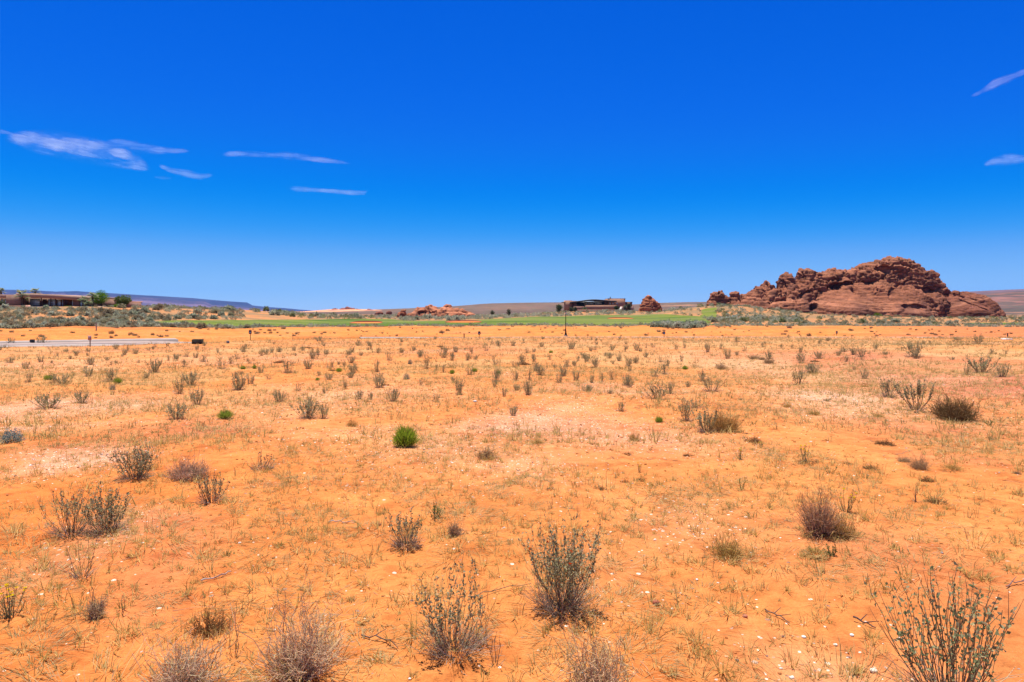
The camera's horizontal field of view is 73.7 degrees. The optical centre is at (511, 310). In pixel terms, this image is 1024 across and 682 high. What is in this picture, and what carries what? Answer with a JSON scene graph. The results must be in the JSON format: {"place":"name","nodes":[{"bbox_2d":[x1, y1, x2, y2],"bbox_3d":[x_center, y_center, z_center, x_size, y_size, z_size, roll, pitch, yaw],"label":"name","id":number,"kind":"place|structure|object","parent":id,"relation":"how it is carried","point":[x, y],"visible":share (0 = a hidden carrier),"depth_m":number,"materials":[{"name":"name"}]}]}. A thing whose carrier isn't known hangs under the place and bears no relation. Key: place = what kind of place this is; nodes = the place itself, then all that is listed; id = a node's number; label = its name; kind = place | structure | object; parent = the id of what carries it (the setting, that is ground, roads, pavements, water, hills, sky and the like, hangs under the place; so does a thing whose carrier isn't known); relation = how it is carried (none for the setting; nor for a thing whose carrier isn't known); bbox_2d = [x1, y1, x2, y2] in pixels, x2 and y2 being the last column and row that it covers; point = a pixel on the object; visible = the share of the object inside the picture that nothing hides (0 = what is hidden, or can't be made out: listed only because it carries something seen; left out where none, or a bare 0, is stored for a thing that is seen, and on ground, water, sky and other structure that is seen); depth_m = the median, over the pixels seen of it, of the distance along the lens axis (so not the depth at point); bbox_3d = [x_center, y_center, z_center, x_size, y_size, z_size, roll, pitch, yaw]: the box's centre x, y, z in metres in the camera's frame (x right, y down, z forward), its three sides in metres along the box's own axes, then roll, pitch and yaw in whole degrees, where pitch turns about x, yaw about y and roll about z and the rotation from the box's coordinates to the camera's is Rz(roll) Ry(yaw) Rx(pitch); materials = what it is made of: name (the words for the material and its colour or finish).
{"place":"outdoors","nodes":[
{"label":"outdoors","id":0,"kind":"place"},
{"bbox_2d":[0,344,141,346],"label":"pavement","id":1,"kind":"structure","parent":0,"point":[54,345],"depth_m":54.56,"materials":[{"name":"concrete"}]},
{"bbox_2d":[0,341,191,344],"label":"road","id":2,"kind":"structure","parent":0,"point":[147,342],"depth_m":61.16,"materials":[{"name":"grey asphalt"}]},
{"bbox_2d":[359,337,929,337],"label":"kerb","id":3,"kind":"structure","parent":2,"relation":"on","point":[453,337],"depth_m":86.40,"materials":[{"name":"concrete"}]},
{"bbox_2d":[2,290,311,310],"bbox_3d":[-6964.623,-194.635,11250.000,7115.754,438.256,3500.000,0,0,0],"label":"mesa","id":4,"kind":"structure","parent":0,"point":[179,301],"depth_m":11178.28,"materials":[{"name":"stone"}]},
{"bbox_2d":[302,309,375,311],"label":"sand ridge","id":5,"kind":"structure","parent":0,"point":[335,310],"depth_m":944.09,"materials":[{"name":"sand"}]},
{"bbox_2d":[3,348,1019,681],"bbox_3d":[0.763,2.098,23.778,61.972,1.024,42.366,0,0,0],"label":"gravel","id":6,"kind":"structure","parent":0,"point":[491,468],"depth_m":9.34,"materials":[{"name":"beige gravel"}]},
{"bbox_2d":[0,305,1023,681],"bbox_3d":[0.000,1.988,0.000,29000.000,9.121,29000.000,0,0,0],"label":"ground","id":7,"kind":"structure","parent":0,"point":[632,419],"depth_m":6.16,"materials":[{"name":"orange sand"}]},
{"bbox_2d":[0,427,25,442],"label":"sagebrush","id":8,"kind":"object","parent":7,"relation":"on","point":[14,436],"visible":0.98,"depth_m":9.33,"materials":[{"name":"grey plant"}]},
{"bbox_2d":[0,583,26,619],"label":"flowering herb","id":9,"kind":"object","parent":7,"relation":"on","point":[8,615],"visible":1,"depth_m":3.79,"materials":[{"name":"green plant"}]},
{"bbox_2d":[15,289,30,304],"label":"palm tree","id":10,"kind":"object","parent":7,"relation":"on","point":[19,292],"visible":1,"depth_m":160.90,"materials":[{"name":"green plant"}]},
{"bbox_2d":[28,390,66,408],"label":"mallow shrub","id":11,"kind":"object","parent":7,"relation":"on","point":[53,401],"visible":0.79,"depth_m":13.58,"materials":[{"name":"green plant"}]},
{"bbox_2d":[53,372,73,384],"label":"mallow shrub","id":12,"kind":"object","parent":7,"relation":"on","point":[62,379],"visible":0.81,"depth_m":18.81,"materials":[{"name":"green plant"}]},
{"bbox_2d":[35,479,100,541],"bbox_3d":[-3.412,1.537,5.271,0.429,0.463,0.482,0,0,38],"label":"mallow shrub","id":13,"kind":"object","parent":7,"relation":"on","point":[74,512],"visible":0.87,"depth_m":5.25,"materials":[{"name":"green plant"}]},
{"bbox_2d":[0,293,142,307],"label":"house","id":14,"kind":"structure","parent":7,"relation":"on","point":[50,300],"depth_m":168.18,"materials":[{"name":"brown paint"}]},
{"bbox_2d":[30,299,39,305],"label":"window","id":15,"kind":"structure","parent":14,"relation":"in","point":[35,302],"depth_m":168.25,"materials":[{"name":"glass"}]},
{"bbox_2d":[29,343,132,344],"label":"kerb","id":16,"kind":"structure","parent":7,"relation":"on","point":[88,343],"depth_m":58.02,"materials":[{"name":"grey concrete"}]},
{"bbox_2d":[71,389,91,402],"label":"mallow shrub","id":17,"kind":"object","parent":7,"relation":"on","point":[85,396],"visible":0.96,"depth_m":14.52,"materials":[{"name":"green plant"}]},
{"bbox_2d":[61,536,106,582],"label":"dead shrub","id":18,"kind":"object","parent":7,"relation":"on","point":[81,573],"visible":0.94,"depth_m":4.36,"materials":[{"name":"brown plant"}]},
{"bbox_2d":[0,338,177,342],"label":"kerb","id":19,"kind":"structure","parent":7,"relation":"on","point":[152,339],"depth_m":62.14,"materials":[{"name":"concrete"}]},
{"bbox_2d":[74,590,115,623],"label":"dead shrub","id":20,"kind":"object","parent":7,"relation":"on","point":[95,608],"visible":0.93,"depth_m":3.83,"materials":[{"name":"grey plant"}]},
{"bbox_2d":[90,290,109,305],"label":"tree","id":21,"kind":"object","parent":7,"relation":"on","point":[102,298],"visible":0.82,"depth_m":166.28,"materials":[{"name":"green plant"}]},
{"bbox_2d":[74,481,134,538],"bbox_3d":[-3.157,1.541,5.325,0.454,0.422,0.425,0,0,0],"label":"mallow shrub","id":22,"kind":"object","parent":7,"relation":"on","point":[108,520],"visible":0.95,"depth_m":5.30,"materials":[{"name":"green plant"}]},
{"bbox_2d":[100,366,118,381],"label":"mallow shrub","id":23,"kind":"object","parent":7,"relation":"on","point":[110,373],"visible":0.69,"depth_m":19.62,"materials":[{"name":"green plant"}]},
{"bbox_2d":[113,295,131,304],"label":"tree","id":24,"kind":"object","parent":7,"relation":"on","point":[125,300],"visible":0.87,"depth_m":168.37,"materials":[{"name":"green plant"}]},
{"bbox_2d":[106,440,163,481],"bbox_3d":[-3.953,1.573,7.183,0.510,0.447,0.540,0,0,0],"label":"mallow shrub","id":25,"kind":"object","parent":7,"relation":"on","point":[139,467],"visible":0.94,"depth_m":7.15,"materials":[{"name":"green plant"}]},
{"bbox_2d":[145,357,162,372],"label":"mallow shrub","id":26,"kind":"object","parent":7,"relation":"on","point":[158,365],"visible":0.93,"depth_m":23.66,"materials":[{"name":"green plant"}]},
{"bbox_2d":[163,400,190,419],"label":"mallow shrub","id":27,"kind":"object","parent":7,"relation":"on","point":[182,411],"visible":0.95,"depth_m":11.67,"materials":[{"name":"green plant"}]},
{"bbox_2d":[172,376,184,393],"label":"mallow shrub","id":28,"kind":"object","parent":7,"relation":"on","point":[181,384],"visible":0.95,"depth_m":16.12,"materials":[{"name":"green plant"}]},
{"bbox_2d":[155,448,221,483],"bbox_3d":[-3.438,1.609,7.227,0.679,0.353,0.667,0,0,-35],"label":"dry bush","id":29,"kind":"object","parent":7,"relation":"on","point":[183,474],"visible":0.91,"depth_m":7.18,"materials":[{"name":"plant"}]},
{"bbox_2d":[130,598,252,681],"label":"dry bush","id":30,"kind":"object","parent":7,"relation":"on","point":[187,673],"visible":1,"depth_m":3.08,"materials":[{"name":"plant"}]},
{"bbox_2d":[180,370,202,385],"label":"mallow shrub","id":31,"kind":"object","parent":7,"relation":"on","point":[192,379],"visible":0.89,"depth_m":18.44,"materials":[{"name":"green plant"}]},
{"bbox_2d":[188,386,204,404],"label":"mallow shrub","id":32,"kind":"object","parent":7,"relation":"on","point":[197,395],"visible":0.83,"depth_m":14.12,"materials":[{"name":"green plant"}]},
{"bbox_2d":[176,599,246,640],"bbox_3d":[-1.618,1.661,3.684,0.394,0.188,0.350,0,0,0],"label":"dead clump","id":33,"kind":"object","parent":7,"relation":"on","point":[207,625],"visible":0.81,"depth_m":3.66,"materials":[{"name":"plant"}]},
{"bbox_2d":[190,468,232,504],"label":"mallow shrub","id":34,"kind":"object","parent":7,"relation":"on","point":[214,498],"visible":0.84,"depth_m":6.19,"materials":[{"name":"green plant"}]},
{"bbox_2d":[216,408,233,418],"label":"green bush","id":35,"kind":"object","parent":7,"relation":"on","point":[223,413],"visible":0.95,"depth_m":11.61,"materials":[{"name":"green plant"}]},
{"bbox_2d":[227,618,243,658],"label":"dead shrub","id":36,"kind":"object","parent":7,"relation":"on","point":[235,641],"visible":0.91,"depth_m":3.37,"materials":[{"name":"brown plant"}]},
{"bbox_2d":[229,374,247,390],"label":"mallow shrub","id":37,"kind":"object","parent":7,"relation":"on","point":[238,381],"visible":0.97,"depth_m":16.92,"materials":[{"name":"green plant"}]},
{"bbox_2d":[247,449,275,470],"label":"dead shrub","id":38,"kind":"object","parent":7,"relation":"on","point":[262,467],"visible":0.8,"depth_m":7.52,"materials":[{"name":"brown plant"}]},
{"bbox_2d":[273,389,285,401],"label":"mallow shrub","id":39,"kind":"object","parent":7,"relation":"on","point":[276,396],"visible":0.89,"depth_m":14.29,"materials":[{"name":"green plant"}]},
{"bbox_2d":[281,359,294,372],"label":"mallow shrub","id":40,"kind":"object","parent":7,"relation":"on","point":[285,365],"visible":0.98,"depth_m":22.85,"materials":[{"name":"green plant"}]},
{"bbox_2d":[218,571,372,681],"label":"dry bush","id":41,"kind":"object","parent":7,"relation":"on","point":[304,659],"visible":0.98,"depth_m":3.19,"materials":[{"name":"plant"}]},
{"bbox_2d":[289,394,324,418],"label":"mallow shrub","id":42,"kind":"object","parent":7,"relation":"on","point":[308,409],"visible":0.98,"depth_m":11.52,"materials":[{"name":"green plant"}]},
{"bbox_2d":[317,402,331,418],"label":"mallow shrub","id":43,"kind":"object","parent":7,"relation":"on","point":[323,411],"visible":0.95,"depth_m":11.53,"materials":[{"name":"green plant"}]},
{"bbox_2d":[372,372,385,387],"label":"mallow shrub","id":44,"kind":"object","parent":7,"relation":"on","point":[380,382],"visible":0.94,"depth_m":17.41,"materials":[{"name":"green plant"}]},
{"bbox_2d":[361,629,397,647],"bbox_3d":[-0.670,1.687,3.549,0.254,0.047,0.063,0,0,31],"label":"fallen stick","id":45,"kind":"object","parent":7,"relation":"on","point":[380,638],"visible":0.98,"depth_m":3.53,"materials":[{"name":"brown wood"}]},
{"bbox_2d":[385,385,399,401],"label":"mallow shrub","id":46,"kind":"object","parent":7,"relation":"on","point":[395,394],"visible":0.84,"depth_m":14.10,"materials":[{"name":"green plant"}]},
{"bbox_2d":[383,506,424,552],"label":"mallow shrub","id":47,"kind":"object","parent":7,"relation":"on","point":[402,542],"visible":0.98,"depth_m":4.92,"materials":[{"name":"green plant"}]},
{"bbox_2d":[389,423,420,446],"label":"green bush","id":48,"kind":"object","parent":7,"relation":"on","point":[405,436],"visible":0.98,"depth_m":8.79,"materials":[{"name":"green plant"}]},
{"bbox_2d":[429,500,445,519],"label":"green herb","id":49,"kind":"object","parent":7,"relation":"on","point":[437,510],"visible":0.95,"depth_m":5.62,"materials":[{"name":"green plant"}]},
{"bbox_2d":[406,304,474,317],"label":"rock outcrop","id":50,"kind":"object","parent":7,"relation":"on","point":[444,310],"visible":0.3,"depth_m":294.80,"materials":[{"name":"red stone"}]},
{"bbox_2d":[406,550,504,675],"bbox_3d":[-0.281,1.473,3.430,0.509,0.568,0.557,0,0,0],"label":"mallow shrub","id":51,"kind":"object","parent":7,"relation":"on","point":[434,631],"visible":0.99,"depth_m":3.41,"materials":[{"name":"green plant"}]},
{"bbox_2d":[444,519,467,539],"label":"dead shrub","id":52,"kind":"object","parent":7,"relation":"on","point":[453,531],"visible":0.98,"depth_m":5.13,"materials":[{"name":"brown plant"}]},
{"bbox_2d":[454,377,464,394],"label":"mallow shrub","id":53,"kind":"object","parent":7,"relation":"on","point":[458,386],"visible":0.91,"depth_m":15.24,"materials":[{"name":"green plant"}]},
{"bbox_2d":[446,320,481,321],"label":"bunker","id":54,"kind":"object","parent":7,"relation":"on","point":[464,321],"visible":0.87,"depth_m":173.87},
{"bbox_2d":[474,446,496,459],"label":"dry bush","id":55,"kind":"object","parent":7,"relation":"on","point":[486,454],"visible":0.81,"depth_m":8.10,"materials":[{"name":"plant"}]},
{"bbox_2d":[487,632,505,666],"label":"dead shrub","id":56,"kind":"object","parent":7,"relation":"on","point":[495,652],"visible":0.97,"depth_m":3.32,"materials":[{"name":"brown plant"}]},
{"bbox_2d":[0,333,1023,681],"bbox_3d":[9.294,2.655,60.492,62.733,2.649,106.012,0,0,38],"label":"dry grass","id":57,"kind":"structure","parent":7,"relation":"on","point":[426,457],"depth_m":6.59,"materials":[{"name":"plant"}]},
{"bbox_2d":[0,302,1023,328],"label":"scrub cover","id":58,"kind":"object","parent":7,"relation":"on","point":[720,321],"visible":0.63,"depth_m":164.62,"materials":[{"name":"green plant"}]},
{"bbox_2d":[0,349,1023,681],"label":"sand crumbs","id":59,"kind":"object","parent":7,"relation":"on","point":[530,457],"visible":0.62,"depth_m":9.51,"materials":[{"name":"orange sand"}]},
{"bbox_2d":[521,378,535,394],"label":"mallow shrub","id":60,"kind":"object","parent":7,"relation":"on","point":[528,388],"visible":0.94,"depth_m":15.07,"materials":[{"name":"green plant"}]},
{"bbox_2d":[534,363,546,374],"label":"mallow shrub","id":61,"kind":"object","parent":7,"relation":"on","point":[541,370],"visible":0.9,"depth_m":20.75,"materials":[{"name":"green plant"}]},
{"bbox_2d":[514,509,632,626],"bbox_3d":[0.290,1.451,3.909,0.590,0.619,0.586,0,0,-20],"label":"mallow shrub","id":62,"kind":"object","parent":7,"relation":"on","point":[556,567],"visible":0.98,"depth_m":3.87,"materials":[{"name":"green plant"}]},
{"bbox_2d":[541,598,645,681],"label":"dry bush","id":63,"kind":"object","parent":7,"relation":"on","point":[593,677],"visible":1,"depth_m":3.03,"materials":[{"name":"plant"}]},
{"bbox_2d":[561,297,631,310],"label":"clubhouse","id":64,"kind":"structure","parent":7,"relation":"on","point":[619,302],"depth_m":392.50,"materials":[{"name":"beige paint"}]},
{"bbox_2d":[585,305,616,308],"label":"terrace wall","id":65,"kind":"structure","parent":7,"relation":"on","point":[599,306],"depth_m":382.00,"materials":[{"name":"beige paint"}]},
{"bbox_2d":[639,295,661,311],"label":"rock outcrop","id":66,"kind":"object","parent":7,"relation":"on","point":[649,303],"visible":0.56,"depth_m":395.93,"materials":[{"name":"red stone"}]},
{"bbox_2d":[641,380,670,399],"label":"mallow shrub","id":67,"kind":"object","parent":7,"relation":"on","point":[660,390],"visible":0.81,"depth_m":14.34,"materials":[{"name":"green plant"}]},
{"bbox_2d":[677,396,695,421],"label":"mallow shrub","id":68,"kind":"object","parent":7,"relation":"on","point":[686,408],"visible":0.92,"depth_m":11.15,"materials":[{"name":"green plant"}]},
{"bbox_2d":[682,398,705,408],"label":"mallow shrub","id":69,"kind":"object","parent":7,"relation":"on","point":[695,402],"visible":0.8,"depth_m":12.86,"materials":[{"name":"green plant"}]},
{"bbox_2d":[691,406,717,433],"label":"mallow shrub","id":70,"kind":"object","parent":7,"relation":"on","point":[704,419],"visible":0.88,"depth_m":10.07,"materials":[{"name":"green plant"}]},
{"bbox_2d":[699,373,726,391],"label":"mallow shrub","id":71,"kind":"object","parent":7,"relation":"on","point":[715,387],"visible":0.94,"depth_m":15.78,"materials":[{"name":"green plant"}]},
{"bbox_2d":[706,290,730,305],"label":"rock outcrop","id":72,"kind":"object","parent":7,"relation":"on","point":[718,297],"visible":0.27,"depth_m":332.87,"materials":[{"name":"red stone"}]},
{"bbox_2d":[694,406,752,433],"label":"dry bush","id":73,"kind":"object","parent":7,"relation":"on","point":[722,424],"visible":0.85,"depth_m":10.06,"materials":[{"name":"plant"}]},
{"bbox_2d":[699,526,758,564],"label":"straw bush","id":74,"kind":"object","parent":7,"relation":"on","point":[731,549],"visible":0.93,"depth_m":4.77,"materials":[{"name":"beige plant"}]},
{"bbox_2d":[744,435,762,443],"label":"dead clump","id":75,"kind":"object","parent":7,"relation":"on","point":[751,439],"visible":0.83,"depth_m":9.28,"materials":[{"name":"plant"}]},
{"bbox_2d":[789,368,808,384],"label":"mallow shrub","id":76,"kind":"object","parent":7,"relation":"on","point":[800,374],"visible":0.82,"depth_m":18.55,"materials":[{"name":"green plant"}]},
{"bbox_2d":[795,352,806,362],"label":"mallow shrub","id":77,"kind":"object","parent":7,"relation":"on","point":[799,357],"visible":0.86,"depth_m":26.82,"materials":[{"name":"green plant"}]},
{"bbox_2d":[764,474,857,542],"bbox_3d":[2.318,1.473,5.189,0.590,0.512,0.648,0,0,-38],"label":"dry bush","id":78,"kind":"object","parent":7,"relation":"on","point":[814,518],"visible":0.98,"depth_m":5.15,"materials":[{"name":"plant"}]},
{"bbox_2d":[804,362,822,372],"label":"mallow shrub","id":79,"kind":"object","parent":7,"relation":"on","point":[812,369],"visible":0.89,"depth_m":22.76,"materials":[{"name":"green plant"}]},
{"bbox_2d":[798,535,835,559],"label":"straw bush","id":80,"kind":"object","parent":7,"relation":"on","point":[814,549],"visible":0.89,"depth_m":4.79,"materials":[{"name":"beige plant"}]},
{"bbox_2d":[822,543,837,556],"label":"green herb","id":81,"kind":"object","parent":7,"relation":"on","point":[832,552],"visible":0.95,"depth_m":4.77,"materials":[{"name":"green plant"}]},
{"bbox_2d":[729,256,951,316],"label":"rock outcrop","id":82,"kind":"object","parent":7,"relation":"on","point":[891,286],"visible":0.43,"depth_m":331.10,"materials":[{"name":"red stone"}]},
{"bbox_2d":[820,507,870,542],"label":"straw bush","id":83,"kind":"object","parent":7,"relation":"on","point":[844,533],"visible":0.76,"depth_m":5.14,"materials":[{"name":"beige plant"}]},
{"bbox_2d":[837,488,856,512],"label":"flowering herb","id":84,"kind":"object","parent":7,"relation":"on","point":[848,508],"visible":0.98,"depth_m":5.84,"materials":[{"name":"green plant"}]},
{"bbox_2d":[874,437,896,445],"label":"dead clump","id":85,"kind":"object","parent":7,"relation":"on","point":[883,443],"visible":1,"depth_m":9.20,"materials":[{"name":"plant"}]},
{"bbox_2d":[878,375,900,397],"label":"mallow shrub","id":86,"kind":"object","parent":7,"relation":"on","point":[886,386],"visible":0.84,"depth_m":14.44,"materials":[{"name":"green plant"}]},
{"bbox_2d":[902,338,922,356],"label":"mallow shrub","id":87,"kind":"object","parent":7,"relation":"on","point":[912,347],"visible":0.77,"depth_m":26.78,"materials":[{"name":"green plant"}]},
{"bbox_2d":[894,376,937,410],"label":"mallow shrub","id":88,"kind":"object","parent":7,"relation":"on","point":[906,394],"visible":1,"depth_m":12.49,"materials":[{"name":"green plant"}]},
{"bbox_2d":[903,452,931,469],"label":"dry bush","id":89,"kind":"object","parent":7,"relation":"on","point":[919,466],"visible":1,"depth_m":7.68,"materials":[{"name":"plant"}]},
{"bbox_2d":[924,496,948,504],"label":"dead clump","id":90,"kind":"object","parent":7,"relation":"on","point":[937,501],"visible":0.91,"depth_m":6.10,"materials":[{"name":"plant"}]},
{"bbox_2d":[864,561,1023,681],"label":"mallow shrub","id":91,"kind":"object","parent":7,"relation":"on","point":[976,667],"visible":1,"depth_m":2.98,"materials":[{"name":"green plant"}]},
{"bbox_2d":[937,459,967,471],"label":"straw bush","id":92,"kind":"object","parent":7,"relation":"on","point":[955,468],"visible":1,"depth_m":7.64,"materials":[{"name":"beige plant"}]},
{"bbox_2d":[921,389,991,421],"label":"dry bush","id":93,"kind":"object","parent":7,"relation":"on","point":[961,411],"visible":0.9,"depth_m":11.35,"materials":[{"name":"plant"}]},
{"bbox_2d":[944,290,1005,316],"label":"rock outcrop","id":94,"kind":"object","parent":7,"relation":"on","point":[965,303],"visible":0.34,"depth_m":326.96,"materials":[{"name":"red stone"}]},
{"bbox_2d":[963,353,999,372],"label":"mallow shrub","id":95,"kind":"object","parent":7,"relation":"on","point":[983,368],"visible":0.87,"depth_m":20.04,"materials":[{"name":"green plant"}]},
{"bbox_2d":[988,362,1012,376],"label":"mallow shrub","id":96,"kind":"object","parent":7,"relation":"on","point":[1003,368],"visible":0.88,"depth_m":17.42,"materials":[{"name":"green plant"}]},
{"bbox_2d":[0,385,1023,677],"bbox_3d":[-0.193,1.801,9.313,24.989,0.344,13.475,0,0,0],"label":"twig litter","id":97,"kind":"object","parent":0,"point":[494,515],"visible":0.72,"depth_m":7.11,"materials":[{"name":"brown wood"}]},
{"bbox_2d":[0,0,1023,310],"label":"sky","id":98,"kind":"structure","parent":0,"point":[313,155],"materials":[{"name":"blue"}]},
{"bbox_2d":[152,307,1015,326],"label":"lawn","id":99,"kind":"structure","parent":0,"point":[604,319],"depth_m":183.51,"materials":[{"name":"green plant"}]},
{"bbox_2d":[350,321,382,322],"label":"bunker","id":100,"kind":"object","parent":99,"relation":"on","point":[367,322],"visible":0.8,"depth_m":159.98},
{"bbox_2d":[297,302,1023,314],"bbox_3d":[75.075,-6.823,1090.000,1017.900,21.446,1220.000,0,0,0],"label":"hill","id":101,"kind":"structure","parent":0,"point":[502,308],"depth_m":931.49,"materials":[{"name":"stone"}]},
{"bbox_2d":[971,289,1023,311],"bbox_3d":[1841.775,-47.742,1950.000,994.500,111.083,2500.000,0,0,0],"label":"hill","id":102,"kind":"structure","parent":0,"point":[1012,300],"depth_m":2238.21,"materials":[{"name":"pink stone"}]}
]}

